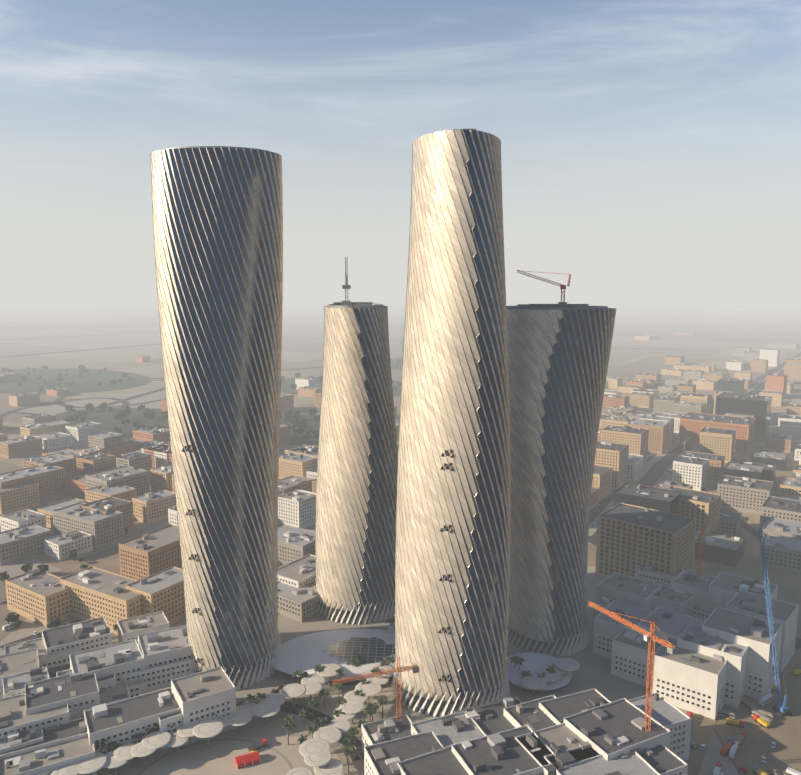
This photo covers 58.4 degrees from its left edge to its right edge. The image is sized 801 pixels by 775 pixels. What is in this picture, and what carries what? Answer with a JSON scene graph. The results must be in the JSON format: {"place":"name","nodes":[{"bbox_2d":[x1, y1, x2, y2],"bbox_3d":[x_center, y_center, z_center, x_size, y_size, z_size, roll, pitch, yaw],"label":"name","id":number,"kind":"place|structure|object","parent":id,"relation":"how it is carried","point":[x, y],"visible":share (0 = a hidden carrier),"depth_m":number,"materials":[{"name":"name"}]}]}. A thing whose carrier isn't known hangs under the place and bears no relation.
{"place":"outdoors","nodes":[
{"label":"outdoors","id":0,"kind":"place"},
{"bbox_2d":[0,287,800,774],"bbox_3d":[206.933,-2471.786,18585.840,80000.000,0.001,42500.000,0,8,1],"label":"ground","id":1,"kind":"structure","parent":0,"point":[686,309],"depth_m":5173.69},
{"bbox_2d":[0,571,8,584],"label":"tree","id":2,"kind":"object","parent":1,"relation":"on","point":[4,576],"visible":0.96,"depth_m":551.72,"materials":[{"name":"green plant"}]},
{"bbox_2d":[5,611,19,623],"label":"tree","id":3,"kind":"object","parent":1,"relation":"on","point":[10,618],"visible":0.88,"depth_m":484.84,"materials":[{"name":"green plant"}]},
{"bbox_2d":[14,620,21,625],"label":"tree","id":4,"kind":"object","parent":1,"relation":"on","point":[17,623],"visible":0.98,"depth_m":482.95,"materials":[{"name":"green plant"}]},
{"bbox_2d":[21,563,32,572],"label":"tree","id":5,"kind":"object","parent":1,"relation":"on","point":[27,567],"visible":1,"depth_m":569.64,"materials":[{"name":"green plant"}]},
{"bbox_2d":[37,563,48,571],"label":"tree","id":6,"kind":"object","parent":1,"relation":"on","point":[42,567],"visible":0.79,"depth_m":568.71,"materials":[{"name":"green plant"}]},
{"bbox_2d":[47,617,61,627],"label":"tree","id":7,"kind":"object","parent":1,"relation":"on","point":[54,624],"visible":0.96,"depth_m":474.85,"materials":[{"name":"green plant"}]},
{"bbox_2d":[65,415,72,421],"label":"tree","id":8,"kind":"object","parent":1,"relation":"on","point":[68,418],"visible":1,"depth_m":1179.13,"materials":[{"name":"green plant"}]},
{"bbox_2d":[65,405,73,411],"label":"tree","id":9,"kind":"object","parent":1,"relation":"on","point":[69,407],"visible":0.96,"depth_m":1274.26,"materials":[{"name":"green plant"}]},
{"bbox_2d":[69,550,76,560],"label":"tree","id":10,"kind":"object","parent":1,"relation":"on","point":[73,553],"visible":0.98,"depth_m":600.68,"materials":[{"name":"green plant"}]},
{"bbox_2d":[71,414,78,420],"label":"tree","id":11,"kind":"object","parent":1,"relation":"on","point":[75,417],"visible":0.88,"depth_m":1190.76,"materials":[{"name":"green plant"}]},
{"bbox_2d":[85,403,93,409],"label":"tree","id":12,"kind":"object","parent":1,"relation":"on","point":[88,405],"visible":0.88,"depth_m":1291.66,"materials":[{"name":"green plant"}]},
{"bbox_2d":[94,740,108,752],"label":"palm","id":13,"kind":"object","parent":1,"relation":"on","point":[102,743],"visible":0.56,"depth_m":344.88,"materials":[{"name":"green plant"}]},
{"bbox_2d":[99,402,107,410],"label":"tree","id":14,"kind":"object","parent":1,"relation":"on","point":[103,405],"visible":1,"depth_m":1299.87,"materials":[{"name":"green plant"}]},
{"bbox_2d":[106,741,116,749],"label":"palm","id":15,"kind":"object","parent":1,"relation":"on","point":[111,745],"visible":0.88,"depth_m":346.47,"materials":[{"name":"green plant"}]},
{"bbox_2d":[110,379,116,386],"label":"tree","id":16,"kind":"object","parent":1,"relation":"on","point":[113,382],"visible":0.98,"depth_m":1607.40,"materials":[{"name":"green plant"}]},
{"bbox_2d":[112,743,123,750],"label":"palm","id":17,"kind":"object","parent":1,"relation":"on","point":[116,747],"visible":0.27,"depth_m":347.69,"materials":[{"name":"green plant"}]},
{"bbox_2d":[114,412,123,419],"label":"tree","id":18,"kind":"object","parent":1,"relation":"on","point":[118,416],"visible":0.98,"depth_m":1190.70,"materials":[{"name":"green plant"}]},
{"bbox_2d":[118,410,126,417],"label":"tree","id":19,"kind":"object","parent":1,"relation":"on","point":[123,412],"visible":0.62,"depth_m":1214.85,"materials":[{"name":"green plant"}]},
{"bbox_2d":[121,418,129,426],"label":"tree","id":20,"kind":"object","parent":1,"relation":"on","point":[125,421],"visible":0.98,"depth_m":1155.96,"materials":[{"name":"green plant"}]},
{"bbox_2d":[131,732,143,742],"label":"palm","id":21,"kind":"object","parent":1,"relation":"on","point":[135,735],"visible":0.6,"depth_m":353.46,"materials":[{"name":"green plant"}]},
{"bbox_2d":[136,424,145,429],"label":"tree","id":22,"kind":"object","parent":1,"relation":"on","point":[139,426],"visible":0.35,"depth_m":1097.27,"materials":[{"name":"green plant"}]},
{"bbox_2d":[142,410,150,416],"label":"tree","id":23,"kind":"object","parent":1,"relation":"on","point":[145,412],"visible":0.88,"depth_m":1228.83,"materials":[{"name":"green plant"}]},
{"bbox_2d":[146,413,154,421],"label":"tree","id":24,"kind":"object","parent":1,"relation":"on","point":[149,416],"visible":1,"depth_m":1201.19,"materials":[{"name":"green plant"}]},
{"bbox_2d":[145,727,156,734],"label":"palm","id":25,"kind":"object","parent":1,"relation":"on","point":[152,730],"visible":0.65,"depth_m":356.56,"materials":[{"name":"green plant"}]},
{"bbox_2d":[161,411,167,420],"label":"tree","id":26,"kind":"object","parent":1,"relation":"on","point":[164,414],"visible":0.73,"depth_m":1208.03,"materials":[{"name":"green plant"}]},
{"bbox_2d":[151,147,282,675],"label":"tower","id":27,"kind":"structure","parent":1,"relation":"on","point":[218,227],"depth_m":394.73,"materials":[{"name":"metal"}]},
{"bbox_2d":[181,445,202,665],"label":"facade openings","id":28,"kind":"object","parent":27,"relation":"attached to","point":[193,510],"visible":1,"depth_m":399.32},
{"bbox_2d":[163,146,270,151],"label":"roof parapet","id":29,"kind":"structure","parent":27,"relation":"on","point":[215,147],"depth_m":379.85,"materials":[{"name":"grey concrete"}]},
{"bbox_2d":[193,632,280,689],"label":"tower base fins","id":30,"kind":"object","parent":27,"relation":"attached to","point":[250,677],"visible":0.29,"depth_m":415.56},
{"bbox_2d":[235,751,260,768],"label":"shipping container","id":31,"kind":"object","parent":1,"relation":"on","point":[246,760],"visible":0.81,"depth_m":346.35,"materials":[{"name":"red metal"}]},
{"bbox_2d":[246,694,255,700],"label":"palm","id":32,"kind":"object","parent":1,"relation":"on","point":[249,697],"visible":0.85,"depth_m":384.31,"materials":[{"name":"green plant"}]},
{"bbox_2d":[256,693,265,698],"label":"palm","id":33,"kind":"object","parent":1,"relation":"on","point":[263,695],"visible":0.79,"depth_m":384.91,"materials":[{"name":"green plant"}]},
{"bbox_2d":[270,688,279,692],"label":"palm","id":34,"kind":"object","parent":1,"relation":"on","point":[275,691],"visible":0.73,"depth_m":392.81,"materials":[{"name":"green plant"}]},
{"bbox_2d":[283,720,295,744],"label":"palm","id":35,"kind":"object","parent":1,"relation":"on","point":[288,725],"visible":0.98,"depth_m":359.08,"materials":[{"name":"green plant"}]},
{"bbox_2d":[284,714,294,735],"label":"palm","id":36,"kind":"object","parent":1,"relation":"on","point":[289,717],"visible":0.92,"depth_m":367.55,"materials":[{"name":"green plant"}]},
{"bbox_2d":[291,384,296,389],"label":"building","id":37,"kind":"structure","parent":1,"relation":"on","point":[294,386],"depth_m":1535.05,"materials":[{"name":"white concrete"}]},
{"bbox_2d":[293,669,302,683],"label":"palm","id":38,"kind":"object","parent":1,"relation":"on","point":[299,672],"visible":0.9,"depth_m":407.28,"materials":[{"name":"green plant"}]},
{"bbox_2d":[293,426,303,435],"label":"tree","id":39,"kind":"object","parent":1,"relation":"on","point":[298,430],"visible":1,"depth_m":1073.31,"materials":[{"name":"green plant"}]},
{"bbox_2d":[297,735,307,744],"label":"palm","id":40,"kind":"object","parent":1,"relation":"on","point":[302,739],"visible":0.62,"depth_m":352.09,"materials":[{"name":"green plant"}]},
{"bbox_2d":[298,421,307,429],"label":"tree","id":41,"kind":"object","parent":1,"relation":"on","point":[303,425],"visible":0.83,"depth_m":1119.17,"materials":[{"name":"green plant"}]},
{"bbox_2d":[299,708,308,725],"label":"palm","id":42,"kind":"object","parent":1,"relation":"on","point":[303,712],"visible":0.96,"depth_m":375.81,"materials":[{"name":"green plant"}]},
{"bbox_2d":[300,671,308,677],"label":"palm","id":43,"kind":"object","parent":1,"relation":"on","point":[304,674],"visible":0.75,"depth_m":407.52,"materials":[{"name":"green plant"}]},
{"bbox_2d":[32,623,579,774],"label":"canopies","id":44,"kind":"object","parent":1,"relation":"on","point":[314,751],"visible":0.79,"depth_m":360.37,"materials":[{"name":"beige concrete"}]},
{"bbox_2d":[306,724,317,737],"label":"palm","id":45,"kind":"object","parent":1,"relation":"on","point":[312,728],"visible":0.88,"depth_m":357.52,"materials":[{"name":"green plant"}]},
{"bbox_2d":[308,408,316,415],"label":"tree","id":46,"kind":"object","parent":1,"relation":"on","point":[312,412],"visible":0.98,"depth_m":1234.68,"materials":[{"name":"green plant"}]},
{"bbox_2d":[307,698,318,719],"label":"palm","id":47,"kind":"object","parent":1,"relation":"on","point":[313,702],"visible":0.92,"depth_m":379.37,"materials":[{"name":"green plant"}]},
{"bbox_2d":[308,697,320,718],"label":"palm","id":48,"kind":"object","parent":1,"relation":"on","point":[317,699],"visible":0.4,"depth_m":382.29,"materials":[{"name":"green plant"}]},
{"bbox_2d":[312,430,318,437],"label":"tree","id":49,"kind":"object","parent":1,"relation":"on","point":[316,432],"visible":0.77,"depth_m":1056.17,"materials":[{"name":"green plant"}]},
{"bbox_2d":[313,415,319,423],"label":"tree","id":50,"kind":"object","parent":1,"relation":"on","point":[316,419],"visible":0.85,"depth_m":1181.22,"materials":[{"name":"green plant"}]},
{"bbox_2d":[313,717,323,727],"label":"palm","id":51,"kind":"object","parent":1,"relation":"on","point":[318,721],"visible":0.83,"depth_m":362.57,"materials":[{"name":"green plant"}]},
{"bbox_2d":[314,664,323,672],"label":"palm","id":52,"kind":"object","parent":1,"relation":"on","point":[319,668],"visible":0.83,"depth_m":412.11,"materials":[{"name":"green plant"}]},
{"bbox_2d":[318,689,329,707],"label":"palm","id":53,"kind":"object","parent":1,"relation":"on","point":[323,693],"visible":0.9,"depth_m":391.77,"materials":[{"name":"green plant"}]},
{"bbox_2d":[322,716,330,724],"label":"palm","id":54,"kind":"object","parent":1,"relation":"on","point":[326,720],"visible":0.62,"depth_m":365.03,"materials":[{"name":"green plant"}]},
{"bbox_2d":[331,709,344,718],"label":"palm","id":55,"kind":"object","parent":1,"relation":"on","point":[335,712],"visible":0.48,"depth_m":372.18,"materials":[{"name":"green plant"}]},
{"bbox_2d":[333,682,342,700],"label":"palm","id":56,"kind":"object","parent":1,"relation":"on","point":[338,686],"visible":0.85,"depth_m":396.82,"materials":[{"name":"green plant"}]},
{"bbox_2d":[335,668,344,689],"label":"palm","id":57,"kind":"object","parent":1,"relation":"on","point":[339,671],"visible":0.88,"depth_m":408.55,"materials":[{"name":"green plant"}]},
{"bbox_2d":[336,698,346,706],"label":"palm","id":58,"kind":"object","parent":1,"relation":"on","point":[341,701],"visible":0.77,"depth_m":380.79,"materials":[{"name":"green plant"}]},
{"bbox_2d":[341,737,352,762],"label":"palm","id":59,"kind":"object","parent":1,"relation":"on","point":[346,741],"visible":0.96,"depth_m":347.16,"materials":[{"name":"green plant"}]},
{"bbox_2d":[342,745,355,772],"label":"palm","id":60,"kind":"object","parent":1,"relation":"on","point":[349,749],"visible":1,"depth_m":339.95,"materials":[{"name":"green plant"}]},
{"bbox_2d":[348,727,359,747],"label":"palm","id":61,"kind":"object","parent":1,"relation":"on","point":[353,731],"visible":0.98,"depth_m":355.72,"materials":[{"name":"green plant"}]},
{"bbox_2d":[350,659,359,666],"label":"palm","id":62,"kind":"object","parent":1,"relation":"on","point":[356,664],"visible":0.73,"depth_m":419.24,"materials":[{"name":"green plant"}]},
{"bbox_2d":[315,305,397,610],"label":"tower","id":63,"kind":"structure","parent":1,"relation":"on","point":[356,495],"depth_m":479.59,"materials":[{"name":"metal"}]},
{"bbox_2d":[315,591,394,623],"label":"tower base fins","id":64,"kind":"object","parent":63,"relation":"attached to","point":[375,615],"visible":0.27,"depth_m":492.01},
{"bbox_2d":[328,301,382,307],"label":"tower roof","id":65,"kind":"structure","parent":63,"relation":"on","point":[344,304],"depth_m":468.75,"materials":[{"name":"grey concrete"}]},
{"bbox_2d":[354,690,364,696],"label":"palm","id":66,"kind":"object","parent":1,"relation":"on","point":[356,692],"visible":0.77,"depth_m":387.09,"materials":[{"name":"green plant"}]},
{"bbox_2d":[355,655,365,663],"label":"palm","id":67,"kind":"object","parent":1,"relation":"on","point":[359,658],"visible":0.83,"depth_m":421.25,"materials":[{"name":"green plant"}]},
{"bbox_2d":[356,718,365,734],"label":"palm","id":68,"kind":"object","parent":1,"relation":"on","point":[361,723],"visible":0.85,"depth_m":367.75,"materials":[{"name":"green plant"}]},
{"bbox_2d":[363,706,376,721],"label":"palm","id":69,"kind":"object","parent":1,"relation":"on","point":[370,710],"visible":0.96,"depth_m":370.65,"materials":[{"name":"green plant"}]},
{"bbox_2d":[366,702,378,721],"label":"palm","id":70,"kind":"object","parent":1,"relation":"on","point":[374,705],"visible":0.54,"depth_m":378.73,"materials":[{"name":"green plant"}]},
{"bbox_2d":[332,657,418,719],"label":"tower crane","id":71,"kind":"object","parent":1,"relation":"on","point":[414,669],"visible":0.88,"depth_m":356.85,"materials":[{"name":"orange metal"}]},
{"bbox_2d":[370,667,381,673],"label":"palm","id":72,"kind":"object","parent":1,"relation":"on","point":[377,669],"visible":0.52,"depth_m":409.86,"materials":[{"name":"green plant"}]},
{"bbox_2d":[377,698,389,718],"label":"palm","id":73,"kind":"object","parent":1,"relation":"on","point":[382,701],"visible":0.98,"depth_m":381.42,"materials":[{"name":"green plant"}]},
{"bbox_2d":[380,659,388,666],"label":"palm","id":74,"kind":"object","parent":1,"relation":"on","point":[383,664],"visible":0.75,"depth_m":417.52,"materials":[{"name":"green plant"}]},
{"bbox_2d":[386,618,394,625],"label":"palm","id":75,"kind":"object","parent":1,"relation":"on","point":[391,621],"visible":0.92,"depth_m":468.77,"materials":[{"name":"green plant"}]},
{"bbox_2d":[386,657,394,663],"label":"palm","id":76,"kind":"object","parent":1,"relation":"on","point":[390,659],"visible":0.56,"depth_m":423.62,"materials":[{"name":"green plant"}]},
{"bbox_2d":[0,420,798,774],"bbox_3d":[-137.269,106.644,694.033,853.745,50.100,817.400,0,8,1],"label":"buildings","id":77,"kind":"structure","parent":1,"relation":"on","point":[72,692],"depth_m":414.69,"materials":[{"name":"white concrete"}]},
{"bbox_2d":[0,301,800,574],"bbox_3d":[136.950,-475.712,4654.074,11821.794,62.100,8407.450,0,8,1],"label":"city blocks","id":78,"kind":"structure","parent":1,"relation":"on","point":[630,437],"depth_m":893.49,"materials":[{"name":"beige concrete"}]},
{"bbox_2d":[2,542,800,774],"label":"construction vehicles","id":79,"kind":"object","parent":1,"relation":"on","point":[764,719],"visible":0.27,"depth_m":374.94,"materials":[{"name":"paint"}]},
{"bbox_2d":[271,629,571,693],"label":"plaza pavilions","id":80,"kind":"object","parent":1,"relation":"on","point":[341,648],"visible":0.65,"depth_m":429.17,"materials":[{"name":"white paint"}]},
{"bbox_2d":[395,130,510,701],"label":"tower","id":81,"kind":"structure","parent":1,"relation":"on","point":[455,385],"depth_m":366.70,"materials":[{"name":"metal"}]},
{"bbox_2d":[438,450,453,681],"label":"tower open panels","id":82,"kind":"object","parent":81,"relation":"attached to","point":[445,579],"visible":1,"depth_m":371.60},
{"bbox_2d":[391,666,509,716],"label":"tower base fins","id":83,"kind":"object","parent":81,"relation":"attached to","point":[427,706],"visible":0.27,"depth_m":387.46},
{"bbox_2d":[433,129,482,132],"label":"tower roof plant","id":84,"kind":"object","parent":81,"relation":"on","point":[460,129],"visible":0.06,"depth_m":338.43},
{"bbox_2d":[510,655,519,667],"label":"palm","id":85,"kind":"object","parent":1,"relation":"on","point":[512,658],"visible":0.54,"depth_m":422.35,"materials":[{"name":"green plant"}]},
{"bbox_2d":[513,657,525,669],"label":"palm","id":86,"kind":"object","parent":1,"relation":"on","point":[519,662],"visible":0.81,"depth_m":419.91,"materials":[{"name":"green plant"}]},
{"bbox_2d":[521,671,531,677],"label":"palm","id":87,"kind":"object","parent":1,"relation":"on","point":[524,673],"visible":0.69,"depth_m":410.39,"materials":[{"name":"green plant"}]},
{"bbox_2d":[546,666,555,673],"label":"palm","id":88,"kind":"object","parent":1,"relation":"on","point":[551,669],"visible":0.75,"depth_m":413.74,"materials":[{"name":"green plant"}]},
{"bbox_2d":[506,308,615,641],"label":"tower","id":89,"kind":"structure","parent":1,"relation":"on","point":[558,360],"depth_m":437.23,"materials":[{"name":"metal"}]},
{"bbox_2d":[333,302,576,305],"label":"roof platforms","id":90,"kind":"object","parent":89,"relation":"on","point":[337,303],"visible":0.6,"depth_m":437.97,"materials":[{"name":"grey concrete"}]},
{"bbox_2d":[342,257,350,301],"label":"roof crane","id":91,"kind":"object","parent":90,"relation":"on","point":[345,286],"visible":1,"depth_m":480.87,"materials":[{"name":"grey metal"}]},
{"bbox_2d":[517,270,570,303],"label":"roof crane","id":92,"kind":"object","parent":90,"relation":"on","point":[562,286],"visible":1,"depth_m":441.93,"materials":[{"name":"red"}]},
{"bbox_2d":[508,614,590,656],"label":"tower base fins","id":93,"kind":"object","parent":89,"relation":"attached to","point":[567,647],"visible":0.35,"depth_m":450.69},
{"bbox_2d":[506,304,607,308],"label":"roof","id":94,"kind":"structure","parent":89,"relation":"on","point":[530,306],"depth_m":437.33,"materials":[{"name":"grey concrete"}]},
{"bbox_2d":[588,601,675,730],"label":"tower crane","id":95,"kind":"object","parent":1,"relation":"on","point":[670,648],"visible":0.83,"depth_m":329.57,"materials":[{"name":"orange metal"}]},
{"bbox_2d":[684,436,691,450],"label":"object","id":96,"kind":"object","parent":1,"relation":"on","point":[687,444],"visible":0.35,"depth_m":935.55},
{"bbox_2d":[697,518,709,576],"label":"tower crane","id":97,"kind":"object","parent":1,"relation":"on","point":[702,531],"visible":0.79,"depth_m":497.88,"materials":[{"name":"orange"}]},
{"bbox_2d":[758,529,791,716],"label":"crawler crane","id":98,"kind":"object","parent":1,"relation":"on","point":[781,709],"visible":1,"depth_m":394.42,"materials":[{"name":"blue metal"}]},
{"bbox_2d":[0,0,800,286],"label":"sky","id":99,"kind":"structure","parent":0,"point":[645,143],"materials":[{"name":"blue"}]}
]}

